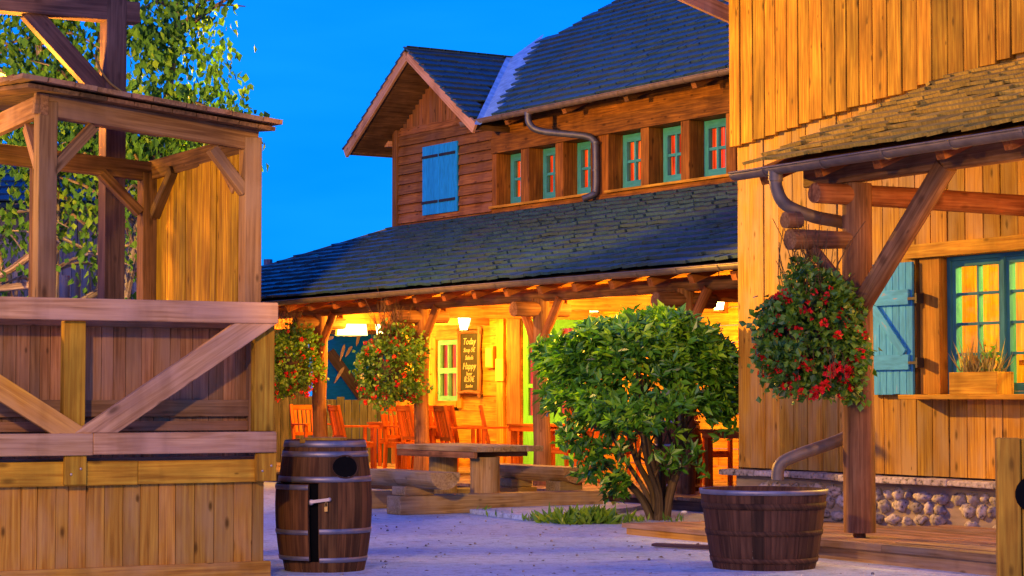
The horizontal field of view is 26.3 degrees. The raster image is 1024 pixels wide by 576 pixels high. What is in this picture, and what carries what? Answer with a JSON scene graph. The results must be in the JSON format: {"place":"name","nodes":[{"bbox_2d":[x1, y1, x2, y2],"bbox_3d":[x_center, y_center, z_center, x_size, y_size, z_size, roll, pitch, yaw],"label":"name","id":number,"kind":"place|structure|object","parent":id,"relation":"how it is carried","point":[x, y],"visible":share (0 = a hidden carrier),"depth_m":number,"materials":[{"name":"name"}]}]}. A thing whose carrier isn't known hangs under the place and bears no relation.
{"place":"outdoors","nodes":[
{"label":"outdoors","id":0,"kind":"place"},
{"bbox_2d":[7,265,136,298],"bbox_3d":[-7.317,1.142,26.578,5.957,2.874,0.191,0,-3,0],"label":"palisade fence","id":1,"kind":"object","parent":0,"point":[64,289],"visible":0.06,"depth_m":26.59,"materials":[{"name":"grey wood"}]},
{"bbox_2d":[0,143,192,298],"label":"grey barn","id":2,"kind":"structure","parent":0,"point":[4,193],"depth_m":29.04,"materials":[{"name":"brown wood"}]},
{"bbox_2d":[0,0,724,395],"label":"sky","id":3,"kind":"structure","parent":0,"point":[316,67],"materials":[{"name":"blue"}]},
{"bbox_2d":[275,462,735,511],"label":"porch floor","id":4,"kind":"structure","parent":0,"point":[686,502],"depth_m":26.67,"materials":[{"name":"brown wood"}]},
{"bbox_2d":[289,404,333,438],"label":"armchair","id":5,"kind":"object","parent":4,"relation":"on","point":[293,421],"visible":0.36,"depth_m":35.37,"materials":[{"name":"orange wood"}]},
{"bbox_2d":[327,405,379,468],"bbox_3d":[-2.369,2.238,32.708,0.650,0.996,0.580,1,-3,-21],"label":"armchair","id":6,"kind":"object","parent":4,"relation":"on","point":[338,426],"visible":0.61,"depth_m":32.54,"materials":[{"name":"orange wood"}]},
{"bbox_2d":[378,404,413,465],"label":"armchair","id":7,"kind":"object","parent":4,"relation":"on","point":[380,441],"visible":0.13,"depth_m":35.22,"materials":[{"name":"orange wood"}]},
{"bbox_2d":[367,422,435,468],"bbox_3d":[-1.651,2.398,33.275,0.794,0.730,0.800,2,-4,-37],"label":"cafe table","id":8,"kind":"object","parent":4,"relation":"on","point":[398,462],"visible":0.19,"depth_m":33.27,"materials":[{"name":"orange wood"}]},
{"bbox_2d":[380,405,429,469],"bbox_3d":[-1.550,2.226,32.474,0.580,0.996,0.650,2,-4,-38],"label":"armchair","id":9,"kind":"object","parent":4,"relation":"on","point":[385,428],"visible":0.41,"depth_m":32.53,"materials":[{"name":"orange wood"}]},
{"bbox_2d":[395,405,448,468],"bbox_3d":[-1.279,2.181,31.565,0.650,0.996,0.580,1,-3,-25],"label":"armchair","id":10,"kind":"object","parent":4,"relation":"on","point":[405,415],"visible":0.35,"depth_m":31.55,"materials":[{"name":"orange wood"}]},
{"bbox_2d":[428,405,482,471],"bbox_3d":[-0.852,2.203,32.010,0.580,0.996,0.650,-3,-4,42],"label":"armchair","id":11,"kind":"object","parent":4,"relation":"on","point":[451,414],"visible":0.29,"depth_m":31.89,"materials":[{"name":"orange wood"}]},
{"bbox_2d":[433,405,488,443],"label":"armchair","id":12,"kind":"object","parent":4,"relation":"on","point":[444,427],"visible":0.52,"depth_m":30.63,"materials":[{"name":"orange wood"}]},
{"bbox_2d":[261,0,738,493],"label":"ranch house","id":13,"kind":"structure","parent":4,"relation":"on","point":[541,186],"depth_m":31.89,"materials":[{"name":"brown wood"}]},
{"bbox_2d":[274,304,329,402],"bbox_3d":[-3.277,0.940,32.498,0.987,1.520,1.109,2,-3,-33],"label":"hanging basket","id":14,"kind":"object","parent":13,"relation":"hanging from","point":[296,372],"visible":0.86,"depth_m":32.27,"materials":[{"name":"plant"}]},
{"bbox_2d":[335,316,366,335],"bbox_3d":[-2.660,0.335,36.329,0.540,0.900,0.540,0,-3,0],"label":"glowing lampshade","id":15,"kind":"object","parent":13,"relation":"hanging from","point":[355,330],"visible":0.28,"depth_m":36.09,"materials":[{"name":"white"}]},
{"bbox_2d":[348,288,437,417],"bbox_3d":[-1.689,0.876,29.894,1.069,1.799,1.240,2,-3,-33],"label":"hanging basket","id":16,"kind":"object","parent":13,"relation":"hanging from","point":[392,389],"visible":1,"depth_m":29.72,"materials":[{"name":"plant"}]},
{"bbox_2d":[428,329,462,407],"bbox_3d":[-1.069,1.313,35.481,0.199,1.260,1.210,2,-3,-33],"label":"window","id":17,"kind":"structure","parent":13,"relation":"in","point":[445,340],"depth_m":35.53,"materials":[{"name":"white wood"}]},
{"bbox_2d":[458,293,469,330],"bbox_3d":[-0.733,0.366,33.705,0.240,0.585,0.240,1,-3,-10],"label":"lantern","id":18,"kind":"object","parent":13,"relation":"hanging from","point":[464,323],"visible":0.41,"depth_m":33.63,"materials":[{"name":"metal"}]},
{"bbox_2d":[457,327,481,397],"bbox_3d":[-0.673,1.177,34.663,0.078,1.114,0.688,2,-3,-33],"label":"chalkboard menu","id":19,"kind":"object","parent":13,"relation":"attached to","point":[469,362],"visible":1,"depth_m":34.66,"materials":[{"name":"brown wood"}]},
{"bbox_2d":[485,346,495,367],"bbox_3d":[-0.334,1.077,34.163,0.076,0.340,0.230,2,-3,-33],"label":"notice box","id":20,"kind":"object","parent":13,"relation":"attached to","point":[490,354],"visible":1,"depth_m":34.10,"materials":[{"name":"yellow"}]},
{"bbox_2d":[495,359,503,380],"bbox_3d":[-0.192,1.264,33.900,0.024,0.340,0.210,2,-3,-33],"label":"price card","id":21,"kind":"object","parent":13,"relation":"attached to","point":[499,369],"visible":1,"depth_m":33.88,"materials":[{"name":"yellow paper"}]},
{"bbox_2d":[511,153,520,202],"bbox_3d":[0.196,-1.694,34.161,0.139,0.805,0.783,2,-3,-33],"label":"window","id":22,"kind":"structure","parent":13,"relation":"in","point":[515,158],"depth_m":34.30,"materials":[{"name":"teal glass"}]},
{"bbox_2d":[523,319,554,463],"bbox_3d":[0.439,1.603,33.158,0.109,2.270,0.860,2,-3,-33],"label":"door","id":23,"kind":"structure","parent":13,"relation":"in","point":[527,374],"depth_m":33.40,"materials":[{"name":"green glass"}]},
{"bbox_2d":[543,147,554,198],"bbox_3d":[0.700,-1.733,33.374,0.140,0.805,0.813,2,-3,-33],"label":"window","id":24,"kind":"structure","parent":13,"relation":"in","point":[548,154],"depth_m":33.53,"materials":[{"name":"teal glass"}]},
{"bbox_2d":[555,319,584,465],"bbox_3d":[0.903,1.567,32.444,0.110,2.270,0.850,2,-3,-33],"label":"door","id":25,"kind":"structure","parent":13,"relation":"in","point":[566,324],"depth_m":32.62,"materials":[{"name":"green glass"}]},
{"bbox_2d":[577,141,590,193],"bbox_3d":[1.199,-1.772,32.586,0.139,0.805,0.813,2,-3,-33],"label":"window","id":26,"kind":"structure","parent":13,"relation":"in","point":[583,149],"depth_m":32.74,"materials":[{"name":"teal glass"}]},
{"bbox_2d":[623,133,640,187],"bbox_3d":[1.851,-1.823,31.576,0.140,0.805,0.883,2,-3,-33],"label":"window","id":27,"kind":"structure","parent":13,"relation":"in","point":[631,142],"depth_m":31.73,"materials":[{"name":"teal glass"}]},
{"bbox_2d":[663,126,680,181],"bbox_3d":[2.370,-1.863,30.770,0.140,0.805,0.843,2,-3,-33],"label":"window","id":28,"kind":"structure","parent":13,"relation":"in","point":[672,135],"depth_m":30.92,"materials":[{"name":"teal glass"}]},
{"bbox_2d":[704,118,725,176],"bbox_3d":[2.893,-1.904,29.953,0.139,0.805,0.903,2,-3,-33],"label":"window","id":29,"kind":"structure","parent":13,"relation":"in","point":[714,130],"depth_m":30.09,"materials":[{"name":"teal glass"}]},
{"bbox_2d":[713,272,724,310],"bbox_3d":[2.678,0.005,28.395,0.240,0.585,0.240,-2,-3,35],"label":"lantern","id":30,"kind":"object","parent":13,"relation":"hanging from","point":[720,306],"visible":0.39,"depth_m":28.32,"materials":[{"name":"metal"}]},
{"bbox_2d":[478,405,522,463],"bbox_3d":[-0.148,2.167,31.287,0.650,0.996,0.580,0,-3,-3],"label":"armchair","id":31,"kind":"object","parent":4,"relation":"on","point":[519,442],"visible":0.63,"depth_m":31.02,"materials":[{"name":"orange wood"}]},
{"bbox_2d":[507,424,579,466],"bbox_3d":[0.467,2.270,30.716,0.794,0.730,0.800,2,-3,-30],"label":"cafe table","id":32,"kind":"object","parent":4,"relation":"on","point":[513,428],"visible":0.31,"depth_m":30.81,"materials":[{"name":"orange wood"}]},
{"bbox_2d":[550,409,602,471],"bbox_3d":[0.844,2.049,28.930,0.580,0.996,0.650,1,-3,-28],"label":"armchair","id":33,"kind":"object","parent":4,"relation":"on","point":[555,450],"visible":0.11,"depth_m":28.81,"materials":[{"name":"orange wood"}]},
{"bbox_2d":[588,429,639,482],"bbox_3d":[1.332,2.029,28.532,0.580,0.996,0.650,1,-3,-13],"label":"armchair","id":34,"kind":"object","parent":4,"relation":"on","point":[626,453],"visible":0.09,"depth_m":28.38,"materials":[{"name":"orange wood"}]},
{"bbox_2d":[653,420,701,491],"bbox_3d":[1.962,1.983,25.982,0.583,0.830,0.583,2,-3,-33],"label":"barrel planter","id":35,"kind":"object","parent":4,"relation":"on","point":[667,443],"visible":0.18,"depth_m":25.80,"materials":[{"name":"wood"}]},
{"bbox_2d":[694,410,732,486],"bbox_3d":[2.348,1.968,27.301,0.650,0.996,0.580,2,-3,-33],"label":"armchair","id":36,"kind":"object","parent":4,"relation":"on","point":[721,453],"visible":0.16,"depth_m":27.20,"materials":[{"name":"orange wood"}]},
{"bbox_2d":[700,429,742,486],"bbox_3d":[2.746,2.014,25.591,0.794,0.730,0.800,2,-3,-30],"label":"cafe table","id":37,"kind":"object","parent":4,"relation":"on","point":[709,454],"visible":0.2,"depth_m":25.70,"materials":[{"name":"red wood"}]},
{"bbox_2d":[470,501,642,520],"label":"path","id":38,"kind":"structure","parent":0,"point":[503,512],"depth_m":23.61,"materials":[{"name":"grey stone"}]},
{"bbox_2d":[263,448,988,575],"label":"ground","id":39,"kind":"structure","parent":0,"point":[416,557],"depth_m":17.74,"materials":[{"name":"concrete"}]},
{"bbox_2d":[0,0,139,298],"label":"timber hoist frame","id":40,"kind":"object","parent":39,"relation":"on","point":[114,18],"visible":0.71,"depth_m":17.69,"materials":[{"name":"brown wood"}]},
{"bbox_2d":[0,0,269,298],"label":"birch tree","id":41,"kind":"object","parent":39,"relation":"on","point":[158,53],"visible":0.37,"depth_m":22.41,"materials":[{"name":"green plant"}]},
{"bbox_2d":[0,73,282,575],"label":"wooden stage","id":42,"kind":"object","parent":39,"relation":"on","point":[134,441],"visible":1,"depth_m":15.06,"materials":[{"name":"timber"},{"name":"yellow-stained wood planks"},{"name":"weathered timber"}]},
{"bbox_2d":[264,259,272,264],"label":"timber pole","id":43,"kind":"object","parent":39,"relation":"on","point":[267,261],"visible":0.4,"depth_m":42.01,"materials":[{"name":"wood"}]},
{"bbox_2d":[260,329,307,452],"bbox_3d":[-5.010,1.826,38.977,2.780,2.746,0.120,0,-3,0],"label":"board screen","id":44,"kind":"object","parent":39,"relation":"on","point":[286,355],"visible":0.03,"depth_m":38.93,"materials":[{"name":"brown wood"}]},
{"bbox_2d":[275,437,371,572],"bbox_3d":[-1.373,1.570,15.982,0.696,0.961,0.726,0,-3,4],"label":"barrel litter bin","id":45,"kind":"object","parent":39,"relation":"on","point":[323,504],"visible":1,"depth_m":15.72,"materials":[{"name":"wood"}]},
{"bbox_2d":[275,482,309,560],"bbox_3d":[-1.611,1.684,15.824,0.155,0.547,0.513,2,-3,-29],"label":"door","id":46,"kind":"structure","parent":45,"relation":"in","point":[291,500],"depth_m":15.68,"materials":[{"name":"wood"}]},
{"bbox_2d":[272,396,390,462],"bbox_3d":[-2.650,2.481,37.433,2.900,1.283,0.119,0,-3,0],"label":"board fence","id":47,"kind":"object","parent":39,"relation":"on","point":[351,414],"visible":0.24,"depth_m":37.40,"materials":[{"name":"brown wood"}]},
{"bbox_2d":[326,330,389,438],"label":"sign","id":48,"kind":"object","parent":39,"relation":"on","point":[342,358],"visible":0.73,"depth_m":40.56,"materials":[{"name":"blue wood"}]},
{"bbox_2d":[370,443,602,514],"bbox_3d":[-0.530,2.132,24.794,2.640,0.717,2.670,2,-3,-33],"label":"picnic table","id":49,"kind":"object","parent":39,"relation":"on","point":[434,489],"visible":0.77,"depth_m":24.23,"materials":[{"name":"brown wood"}]},
{"bbox_2d":[476,504,683,523],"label":"grass tufts","id":50,"kind":"object","parent":39,"relation":"on","point":[639,518],"visible":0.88,"depth_m":22.05,"materials":[{"name":"green plant"}]},
{"bbox_2d":[530,502,636,524],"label":"weeds","id":51,"kind":"object","parent":39,"relation":"on","point":[594,514],"visible":0.98,"depth_m":21.76,"materials":[{"name":"green plant"}]},
{"bbox_2d":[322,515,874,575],"bbox_3d":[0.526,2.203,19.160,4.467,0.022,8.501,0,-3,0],"label":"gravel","id":52,"kind":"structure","parent":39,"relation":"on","point":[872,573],"depth_m":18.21,"materials":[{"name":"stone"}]},
{"bbox_2d":[381,514,841,575],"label":"fallen leaves","id":53,"kind":"object","parent":39,"relation":"on","point":[543,560],"visible":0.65,"depth_m":17.08,"materials":[{"name":"brown plant"}]},
{"bbox_2d":[525,299,739,519],"bbox_3d":[1.313,1.263,22.615,2.363,2.279,2.446,0,-3,0],"label":"laurel bush","id":54,"kind":"object","parent":39,"relation":"on","point":[683,351],"visible":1,"depth_m":21.98,"materials":[{"name":"green plant"}]},
{"bbox_2d":[651,543,708,549],"bbox_3d":[1.429,2.136,18.157,0.632,0.041,0.063,-2,-4,39],"label":"loose plank","id":55,"kind":"object","parent":39,"relation":"on","point":[688,546],"visible":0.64,"depth_m":18.15,"materials":[{"name":"brown wood"}]},
{"bbox_2d":[622,521,893,542],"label":"boardwalk","id":56,"kind":"structure","parent":39,"relation":"on","point":[689,531],"depth_m":19.65,"materials":[{"name":"brown wood"}]},
{"bbox_2d":[699,486,828,570],"bbox_3d":[1.860,1.772,16.212,0.954,0.580,0.954,0,-3,0],"label":"half barrel tub","id":57,"kind":"object","parent":39,"relation":"on","point":[779,528],"visible":1,"depth_m":15.85,"materials":[{"name":"wood"}]},
{"bbox_2d":[818,525,995,575],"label":"deck","id":58,"kind":"structure","parent":39,"relation":"on","point":[963,549],"depth_m":16.61,"materials":[{"name":"brown wood"}]},
{"bbox_2d":[995,438,1023,575],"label":"gate post","id":59,"kind":"object","parent":39,"relation":"on","point":[1009,472],"visible":1,"depth_m":12.52,"materials":[{"name":"brown wood"}]},
{"bbox_2d":[678,0,1023,537],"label":"board clad house","id":60,"kind":"structure","parent":0,"point":[897,126],"depth_m":19.30,"materials":[{"name":"orange wood"}]},
{"bbox_2d":[739,211,881,410],"bbox_3d":[2.330,0.186,17.070,1.026,1.556,1.123,-1,-3,23],"label":"hanging basket","id":61,"kind":"object","parent":60,"relation":"hanging from","point":[799,345],"visible":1,"depth_m":16.89,"materials":[{"name":"plant"}]},
{"bbox_2d":[898,234,1023,399],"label":"window","id":62,"kind":"structure","parent":60,"relation":"in","point":[941,264],"depth_m":19.24,"materials":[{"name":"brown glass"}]},
{"bbox_2d":[947,334,1013,393],"bbox_3d":[4.016,0.640,18.659,0.351,0.529,0.688,2,-3,-30],"label":"window box","id":63,"kind":"object","parent":60,"relation":"on","point":[977,376],"visible":0.98,"depth_m":18.55,"materials":[{"name":"brown plant"}]}
]}

